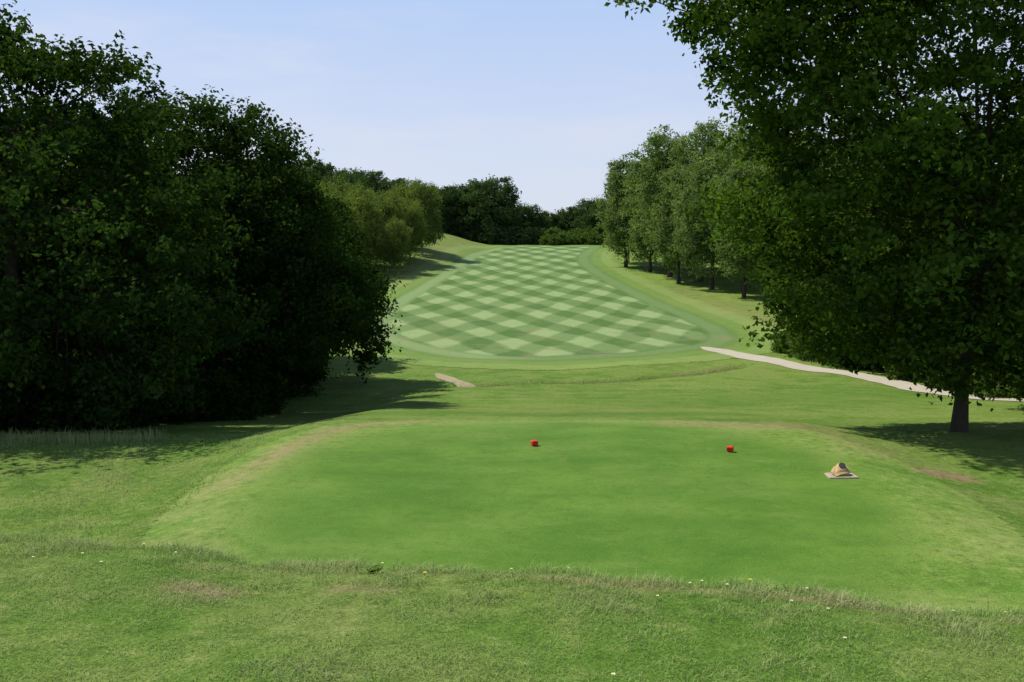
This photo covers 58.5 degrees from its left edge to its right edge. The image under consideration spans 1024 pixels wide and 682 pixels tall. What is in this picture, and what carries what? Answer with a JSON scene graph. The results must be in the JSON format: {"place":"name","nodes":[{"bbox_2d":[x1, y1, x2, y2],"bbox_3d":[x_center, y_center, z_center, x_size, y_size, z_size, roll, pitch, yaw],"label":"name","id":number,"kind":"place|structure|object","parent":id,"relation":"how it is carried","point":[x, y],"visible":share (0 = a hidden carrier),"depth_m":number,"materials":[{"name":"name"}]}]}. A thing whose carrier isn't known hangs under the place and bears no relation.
{"place":"outdoors","nodes":[
{"label":"outdoors","id":0,"kind":"place"},
{"bbox_2d":[0,421,304,545],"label":"rough grass","id":1,"kind":"structure","parent":0,"point":[230,443],"depth_m":21.43,"materials":[{"name":"green plant"}]},
{"bbox_2d":[435,373,475,386],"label":"dirt path","id":2,"kind":"structure","parent":0,"point":[455,381],"depth_m":61.65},
{"bbox_2d":[0,233,1023,681],"bbox_3d":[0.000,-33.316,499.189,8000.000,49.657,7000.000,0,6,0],"label":"ground","id":3,"kind":"structure","parent":0,"point":[982,461],"depth_m":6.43,"materials":[{"name":"green plant"}]},
{"bbox_2d":[0,105,147,349],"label":"oak tree","id":4,"kind":"object","parent":3,"relation":"on","point":[45,337],"visible":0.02,"depth_m":40.73,"materials":[{"name":"green plant"}]},
{"bbox_2d":[0,426,166,446],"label":"tall dry grass","id":5,"kind":"structure","parent":3,"relation":"on","point":[70,437],"depth_m":25.63,"materials":[{"name":"green plant"}]},
{"bbox_2d":[0,0,276,430],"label":"oak tree","id":6,"kind":"object","parent":3,"relation":"on","point":[122,168],"visible":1,"depth_m":28.44,"materials":[{"name":"green plant"}]},
{"bbox_2d":[101,342,210,426],"bbox_3d":[-14.891,1.902,36.541,5.555,3.982,9.024,-2,6,-18],"label":"undergrowth bush","id":7,"kind":"object","parent":3,"relation":"on","point":[185,409],"visible":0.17,"depth_m":35.11,"materials":[{"name":"green plant"}]},
{"bbox_2d":[57,163,256,350],"bbox_3d":[-19.079,-3.162,52.518,13.338,13.993,13.779,-3,6,-24],"label":"oak tree","id":8,"kind":"object","parent":3,"relation":"on","point":[152,227],"depth_m":48.49,"materials":[{"name":"green plant"}]},
{"bbox_2d":[2,72,408,379],"bbox_3d":[-13.854,-4.029,41.377,18.456,16.109,14.206,0,6,0],"label":"oak tree","id":9,"kind":"object","parent":3,"relation":"on","point":[275,222],"visible":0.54,"depth_m":39.66,"materials":[{"name":"green plant"}]},
{"bbox_2d":[158,187,353,382],"bbox_3d":[-14.276,-2.644,51.413,12.271,12.874,12.676,2,6,21],"label":"oak tree","id":10,"kind":"object","parent":3,"relation":"on","point":[271,368],"visible":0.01,"depth_m":50.50,"materials":[{"name":"green plant"}]},
{"bbox_2d":[266,165,333,190],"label":"distant tree","id":11,"kind":"object","parent":3,"relation":"on","point":[316,177],"visible":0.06,"depth_m":205.71,"materials":[{"name":"green plant"}]},
{"bbox_2d":[267,356,338,384],"bbox_3d":[-16.929,1.356,62.259,9.668,4.267,5.952,2,6,18],"label":"undergrowth bush","id":12,"kind":"object","parent":3,"relation":"on","point":[321,371],"depth_m":62.13,"materials":[{"name":"green plant"}]},
{"bbox_2d":[295,155,346,181],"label":"distant tree","id":13,"kind":"object","parent":3,"relation":"on","point":[321,169],"visible":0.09,"depth_m":238.89,"materials":[{"name":"green plant"}]},
{"bbox_2d":[267,175,401,383],"bbox_3d":[-14.239,-3.763,59.758,14.054,14.273,13.605,0,6,0],"label":"oak tree","id":14,"kind":"object","parent":3,"relation":"on","point":[342,205],"visible":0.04,"depth_m":59.94,"materials":[{"name":"green plant"}]},
{"bbox_2d":[316,174,358,258],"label":"birch tree","id":15,"kind":"object","parent":3,"relation":"on","point":[341,188],"visible":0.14,"depth_m":173.63,"materials":[{"name":"green plant"}]},
{"bbox_2d":[320,186,362,241],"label":"birch tree","id":16,"kind":"object","parent":3,"relation":"on","point":[337,196],"visible":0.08,"depth_m":155.77,"materials":[{"name":"green plant"}]},
{"bbox_2d":[326,170,372,194],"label":"distant tree","id":17,"kind":"object","parent":3,"relation":"on","point":[350,179],"visible":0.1,"depth_m":220.33,"materials":[{"name":"green plant"}]},
{"bbox_2d":[331,178,386,256],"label":"birch tree","id":18,"kind":"object","parent":3,"relation":"on","point":[361,188],"visible":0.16,"depth_m":169.06,"materials":[{"name":"green plant"}]},
{"bbox_2d":[332,167,393,197],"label":"distant tree","id":19,"kind":"object","parent":3,"relation":"on","point":[378,183],"visible":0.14,"depth_m":249.50,"materials":[{"name":"green plant"}]},
{"bbox_2d":[339,189,387,267],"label":"birch tree","id":20,"kind":"object","parent":3,"relation":"on","point":[365,209],"visible":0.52,"depth_m":160.97,"materials":[{"name":"green plant"}]},
{"bbox_2d":[355,564,383,572],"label":"weed plant","id":21,"kind":"object","parent":3,"relation":"on","point":[376,568],"visible":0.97,"depth_m":6.44,"materials":[{"name":"green plant"}]},
{"bbox_2d":[359,197,394,267],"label":"birch tree","id":22,"kind":"object","parent":3,"relation":"on","point":[382,204],"visible":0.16,"depth_m":169.35,"materials":[{"name":"green plant"}]},
{"bbox_2d":[370,187,400,218],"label":"birch tree","id":23,"kind":"object","parent":3,"relation":"on","point":[386,194],"visible":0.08,"depth_m":183.39,"materials":[{"name":"green plant"}]},
{"bbox_2d":[374,215,413,272],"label":"birch tree","id":24,"kind":"object","parent":3,"relation":"on","point":[393,228],"visible":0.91,"depth_m":164.06,"materials":[{"name":"green plant"}]},
{"bbox_2d":[375,190,419,265],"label":"birch tree","id":25,"kind":"object","parent":3,"relation":"on","point":[397,208],"visible":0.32,"depth_m":173.50,"materials":[{"name":"green plant"}]},
{"bbox_2d":[373,178,431,206],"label":"distant tree","id":26,"kind":"object","parent":3,"relation":"on","point":[393,181],"visible":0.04,"depth_m":256.38,"materials":[{"name":"green plant"}]},
{"bbox_2d":[388,177,427,220],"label":"birch tree","id":27,"kind":"object","parent":3,"relation":"on","point":[400,188],"visible":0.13,"depth_m":196.50,"materials":[{"name":"green plant"}]},
{"bbox_2d":[400,200,430,262],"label":"birch tree","id":28,"kind":"object","parent":3,"relation":"on","point":[413,222],"visible":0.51,"depth_m":178.04,"materials":[{"name":"green plant"}]},
{"bbox_2d":[402,177,446,253],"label":"birch tree","id":29,"kind":"object","parent":3,"relation":"on","point":[421,193],"visible":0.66,"depth_m":189.72,"materials":[{"name":"green plant"}]},
{"bbox_2d":[414,185,459,231],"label":"distant tree","id":30,"kind":"object","parent":3,"relation":"on","point":[445,207],"visible":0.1,"depth_m":262.62,"materials":[{"name":"green plant"}]},
{"bbox_2d":[437,213,466,235],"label":"distant undergrowth","id":31,"kind":"object","parent":3,"relation":"on","point":[450,223],"visible":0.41,"depth_m":265.18,"materials":[{"name":"green plant"}]},
{"bbox_2d":[439,183,484,234],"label":"distant tree","id":32,"kind":"object","parent":3,"relation":"on","point":[453,197],"visible":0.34,"depth_m":267.86,"materials":[{"name":"green plant"}]},
{"bbox_2d":[453,219,480,236],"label":"distant undergrowth","id":33,"kind":"object","parent":3,"relation":"on","point":[465,231],"visible":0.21,"depth_m":266.40,"materials":[{"name":"green plant"}]},
{"bbox_2d":[461,228,480,242],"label":"distant undergrowth","id":34,"kind":"object","parent":3,"relation":"on","point":[469,235],"visible":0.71,"depth_m":264.65,"materials":[{"name":"green plant"}]},
{"bbox_2d":[452,174,525,241],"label":"distant tree","id":35,"kind":"object","parent":3,"relation":"on","point":[498,204],"visible":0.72,"depth_m":264.02,"materials":[{"name":"green plant"}]},
{"bbox_2d":[476,223,514,244],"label":"distant undergrowth","id":36,"kind":"object","parent":3,"relation":"on","point":[492,238],"visible":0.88,"depth_m":260.44,"materials":[{"name":"green plant"}]},
{"bbox_2d":[499,231,515,244],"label":"distant undergrowth","id":37,"kind":"object","parent":3,"relation":"on","point":[509,239],"visible":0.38,"depth_m":260.60,"materials":[{"name":"green plant"}]},
{"bbox_2d":[32,532,1000,608],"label":"tall grass stalks","id":38,"kind":"object","parent":3,"relation":"on","point":[306,564],"depth_m":7.36,"materials":[{"name":"green plant"}]},
{"bbox_2d":[31,543,1005,675],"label":"daisies","id":39,"kind":"object","parent":3,"relation":"on","point":[568,569],"visible":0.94,"depth_m":6.07,"materials":[{"name":"white plant"}]},
{"bbox_2d":[507,224,534,244],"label":"distant undergrowth","id":40,"kind":"object","parent":3,"relation":"on","point":[522,237],"visible":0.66,"depth_m":261.29,"materials":[{"name":"green plant"}]},
{"bbox_2d":[511,202,551,230],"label":"distant tree","id":41,"kind":"object","parent":3,"relation":"on","point":[528,221],"visible":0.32,"depth_m":276.69,"materials":[{"name":"green plant"}]},
{"bbox_2d":[529,229,547,244],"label":"distant undergrowth","id":42,"kind":"object","parent":3,"relation":"on","point":[537,234],"visible":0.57,"depth_m":263.67,"materials":[{"name":"green plant"}]},
{"bbox_2d":[539,234,558,245],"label":"hedge bush","id":43,"kind":"object","parent":3,"relation":"on","point":[549,239],"visible":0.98,"depth_m":253.35,"materials":[{"name":"green plant"}]},
{"bbox_2d":[534,212,571,232],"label":"distant tree","id":44,"kind":"object","parent":3,"relation":"on","point":[557,221],"visible":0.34,"depth_m":295.38,"materials":[{"name":"green plant"}]},
{"bbox_2d":[544,226,570,235],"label":"hedge bush","id":45,"kind":"object","parent":3,"relation":"on","point":[551,231],"visible":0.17,"depth_m":266.33,"materials":[{"name":"green plant"}]},
{"bbox_2d":[342,245,780,369],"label":"fairway","id":46,"kind":"structure","parent":3,"relation":"on","point":[541,307],"depth_m":108.62,"materials":[{"name":"green plant"}]},
{"bbox_2d":[551,231,575,244],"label":"hedge bush","id":47,"kind":"object","parent":3,"relation":"on","point":[562,238],"visible":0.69,"depth_m":254.88,"materials":[{"name":"green plant"}]},
{"bbox_2d":[554,205,582,230],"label":"distant tree","id":48,"kind":"object","parent":3,"relation":"on","point":[568,211],"visible":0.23,"depth_m":300.60,"materials":[{"name":"green plant"}]},
{"bbox_2d":[565,235,579,244],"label":"hedge bush","id":49,"kind":"object","parent":3,"relation":"on","point":[576,240],"visible":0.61,"depth_m":257.04,"materials":[{"name":"green plant"}]},
{"bbox_2d":[565,228,587,236],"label":"hedge bush","id":50,"kind":"object","parent":3,"relation":"on","point":[575,232],"visible":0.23,"depth_m":268.81,"materials":[{"name":"green plant"}]},
{"bbox_2d":[135,418,1023,613],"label":"golf tee","id":51,"kind":"object","parent":3,"relation":"on","point":[686,500],"visible":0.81,"depth_m":16.58,"materials":[{"name":"green plant"}]},
{"bbox_2d":[531,440,537,445],"bbox_3d":[0.530,2.420,21.655,0.155,0.130,0.140,-2,6,-20],"label":"tee marker","id":52,"kind":"object","parent":51,"relation":"on","point":[534,442],"visible":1,"depth_m":21.60,"materials":[{"name":"red paint"}]},
{"bbox_2d":[726,446,733,451],"bbox_3d":[5.000,2.478,20.958,0.155,0.130,0.140,2,6,23],"label":"tee marker","id":53,"kind":"object","parent":51,"relation":"on","point":[730,448],"visible":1,"depth_m":20.91,"materials":[{"name":"red paint"}]},
{"bbox_2d":[824,462,858,478],"bbox_3d":[6.776,2.654,18.864,0.636,0.278,0.435,0,6,-3],"label":"stone tee sign","id":54,"kind":"object","parent":51,"relation":"on","point":[840,470],"visible":1,"depth_m":18.78,"materials":[{"name":"stone"}]},
{"bbox_2d":[565,195,607,227],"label":"distant tree","id":55,"kind":"object","parent":3,"relation":"on","point":[586,205],"visible":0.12,"depth_m":295.56,"materials":[{"name":"green plant"}]},
{"bbox_2d":[577,232,597,244],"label":"hedge bush","id":56,"kind":"object","parent":3,"relation":"on","point":[586,239],"visible":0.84,"depth_m":258.99,"materials":[{"name":"green plant"}]},
{"bbox_2d":[570,204,605,229],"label":"distant tree","id":57,"kind":"object","parent":3,"relation":"on","point":[591,219],"visible":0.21,"depth_m":279.99,"materials":[{"name":"green plant"}]},
{"bbox_2d":[582,223,607,244],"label":"hedge bush","id":58,"kind":"object","parent":3,"relation":"on","point":[597,230],"visible":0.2,"depth_m":270.06,"materials":[{"name":"green plant"}]},
{"bbox_2d":[594,233,605,244],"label":"hedge bush","id":59,"kind":"object","parent":3,"relation":"on","point":[599,238],"visible":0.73,"depth_m":259.25,"materials":[{"name":"green plant"}]},
{"bbox_2d":[600,231,616,244],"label":"hedge bush","id":60,"kind":"object","parent":3,"relation":"on","point":[603,233],"visible":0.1,"depth_m":260.00,"materials":[{"name":"green plant"}]},
{"bbox_2d":[592,154,643,266],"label":"poplar tree","id":61,"kind":"object","parent":3,"relation":"on","point":[611,221],"visible":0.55,"depth_m":177.83,"materials":[{"name":"green plant"}]},
{"bbox_2d":[604,172,636,262],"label":"poplar tree","id":62,"kind":"object","parent":3,"relation":"on","point":[614,233],"visible":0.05,"depth_m":188.13,"materials":[{"name":"green plant"}]},
{"bbox_2d":[617,156,664,271],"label":"poplar tree","id":63,"kind":"object","parent":3,"relation":"on","point":[637,240],"visible":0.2,"depth_m":169.64,"materials":[{"name":"green plant"}]},
{"bbox_2d":[625,147,668,268],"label":"poplar tree","id":64,"kind":"object","parent":3,"relation":"on","point":[634,212],"visible":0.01,"depth_m":172.93,"materials":[{"name":"green plant"}]},
{"bbox_2d":[624,124,700,276],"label":"poplar tree","id":65,"kind":"object","parent":3,"relation":"on","point":[647,175],"visible":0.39,"depth_m":157.22,"materials":[{"name":"green plant"}]},
{"bbox_2d":[645,162,703,283],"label":"poplar tree","id":66,"kind":"object","parent":3,"relation":"on","point":[663,235],"visible":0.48,"depth_m":148.98,"materials":[{"name":"green plant"}]},
{"bbox_2d":[652,117,742,281],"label":"poplar tree","id":67,"kind":"object","parent":3,"relation":"on","point":[703,131],"visible":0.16,"depth_m":148.47,"materials":[{"name":"green plant"}]},
{"bbox_2d":[666,146,738,289],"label":"poplar tree","id":68,"kind":"object","parent":3,"relation":"on","point":[689,232],"visible":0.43,"depth_m":139.53,"materials":[{"name":"green plant"}]},
{"bbox_2d":[697,120,776,291],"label":"poplar tree","id":69,"kind":"object","parent":3,"relation":"on","point":[723,157],"visible":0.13,"depth_m":135.09,"materials":[{"name":"green plant"}]},
{"bbox_2d":[708,158,768,297],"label":"poplar tree","id":70,"kind":"object","parent":3,"relation":"on","point":[732,263],"visible":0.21,"depth_m":128.07,"materials":[{"name":"green plant"}]},
{"bbox_2d":[736,130,815,286],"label":"poplar tree","id":71,"kind":"object","parent":3,"relation":"on","point":[754,169],"visible":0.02,"depth_m":126.01,"materials":[{"name":"green plant"}]},
{"bbox_2d":[769,332,794,353],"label":"hedge bush","id":72,"kind":"object","parent":3,"relation":"on","point":[775,349],"visible":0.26,"depth_m":78.33,"materials":[{"name":"green plant"}]},
{"bbox_2d":[762,132,849,222],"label":"poplar tree","id":73,"kind":"object","parent":3,"relation":"on","point":[797,156],"depth_m":112.43,"materials":[{"name":"green plant"}]},
{"bbox_2d":[785,331,832,360],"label":"hedge bush","id":74,"kind":"object","parent":3,"relation":"on","point":[803,354],"visible":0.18,"depth_m":74.04,"materials":[{"name":"green plant"}]},
{"bbox_2d":[604,0,1023,431],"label":"oak tree","id":75,"kind":"object","parent":3,"relation":"on","point":[927,142],"visible":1,"depth_m":24.31,"materials":[{"name":"green plant"}]},
{"bbox_2d":[752,197,896,346],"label":"oak tree","id":76,"kind":"object","parent":3,"relation":"on","point":[771,271],"visible":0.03,"depth_m":77.23,"materials":[{"name":"green plant"}]},
{"bbox_2d":[775,174,874,332],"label":"oak tree","id":77,"kind":"object","parent":3,"relation":"on","point":[829,213],"depth_m":88.85,"materials":[{"name":"green plant"}]},
{"bbox_2d":[811,341,887,371],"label":"hedge bush","id":78,"kind":"object","parent":3,"relation":"on","point":[861,366],"visible":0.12,"depth_m":67.92,"materials":[{"name":"green plant"}]},
{"bbox_2d":[820,325,882,369],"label":"hedge bush","id":79,"kind":"object","parent":3,"relation":"on","point":[844,359],"visible":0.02,"depth_m":68.32,"materials":[{"name":"green plant"}]},
{"bbox_2d":[815,99,905,185],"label":"poplar tree","id":80,"kind":"object","parent":3,"relation":"on","point":[850,165],"visible":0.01,"depth_m":107.02,"materials":[{"name":"green plant"}]},
{"bbox_2d":[823,167,951,363],"bbox_3d":[30.154,-5.367,66.566,18.331,16.033,15.682,-3,6,-24],"label":"oak tree","id":81,"kind":"object","parent":3,"relation":"on","point":[878,248],"visible":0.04,"depth_m":63.34,"materials":[{"name":"green plant"}]},
{"bbox_2d":[883,359,923,382],"bbox_3d":[28.016,1.468,62.592,6.657,3.179,4.439,-5,7,-38],"label":"hedge bush","id":82,"kind":"object","parent":3,"relation":"on","point":[897,374],"visible":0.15,"depth_m":61.45,"materials":[{"name":"green plant"}]},
{"bbox_2d":[910,336,985,371],"bbox_3d":[30.207,1.112,60.536,6.746,4.836,10.957,1,6,9],"label":"hedge bush","id":83,"kind":"object","parent":3,"relation":"on","point":[923,368],"visible":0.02,"depth_m":59.65,"materials":[{"name":"green plant"}]},
{"bbox_2d":[918,345,980,389],"bbox_3d":[28.033,1.706,57.467,4.762,3.414,7.735,5,7,38],"label":"hedge bush","id":84,"kind":"object","parent":3,"relation":"on","point":[943,375],"visible":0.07,"depth_m":56.27,"materials":[{"name":"green plant"}]},
{"bbox_2d":[890,126,1023,346],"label":"oak tree","id":85,"kind":"object","parent":3,"relation":"on","point":[910,233],"visible":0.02,"depth_m":54.00,"materials":[{"name":"green plant"}]},
{"bbox_2d":[969,367,982,394],"bbox_3d":[27.974,2.108,52.587,5.447,2.601,3.632,-5,8,-39],"label":"hedge bush","id":86,"kind":"object","parent":3,"relation":"on","point":[975,386],"visible":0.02,"depth_m":51.76,"materials":[{"name":"green plant"}]},
{"bbox_2d":[969,152,1023,401],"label":"oak tree","id":87,"kind":"object","parent":3,"relation":"on","point":[1018,396],"visible":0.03,"depth_m":38.48,"materials":[{"name":"green plant"}]},
{"bbox_2d":[972,363,1021,397],"bbox_3d":[27.505,1.982,48.353,6.052,2.890,4.035,2,6,16],"label":"hedge bush","id":88,"kind":"object","parent":3,"relation":"on","point":[987,394],"visible":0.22,"depth_m":48.04,"materials":[{"name":"green plant"}]},
{"bbox_2d":[976,374,1021,398],"bbox_3d":[29.807,1.484,50.520,10.313,4.551,6.349,-2,6,-22],"label":"hedge bush","id":89,"kind":"object","parent":3,"relation":"on","point":[1002,382],"visible":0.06,"depth_m":48.39,"materials":[{"name":"green plant"}]},
{"bbox_2d":[0,0,1023,215],"label":"sky","id":90,"kind":"structure","parent":0,"point":[542,95],"materials":[{"name":"blue"}]},
{"bbox_2d":[448,364,760,386],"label":"ditch grass","id":91,"kind":"structure","parent":0,"point":[699,373],"depth_m":63.37,"materials":[{"name":"green plant"}]},
{"bbox_2d":[701,347,1023,400],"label":"gravel path","id":92,"kind":"structure","parent":0,"point":[903,385],"depth_m":66.34,"materials":[{"name":"beige gravel"}]}
]}

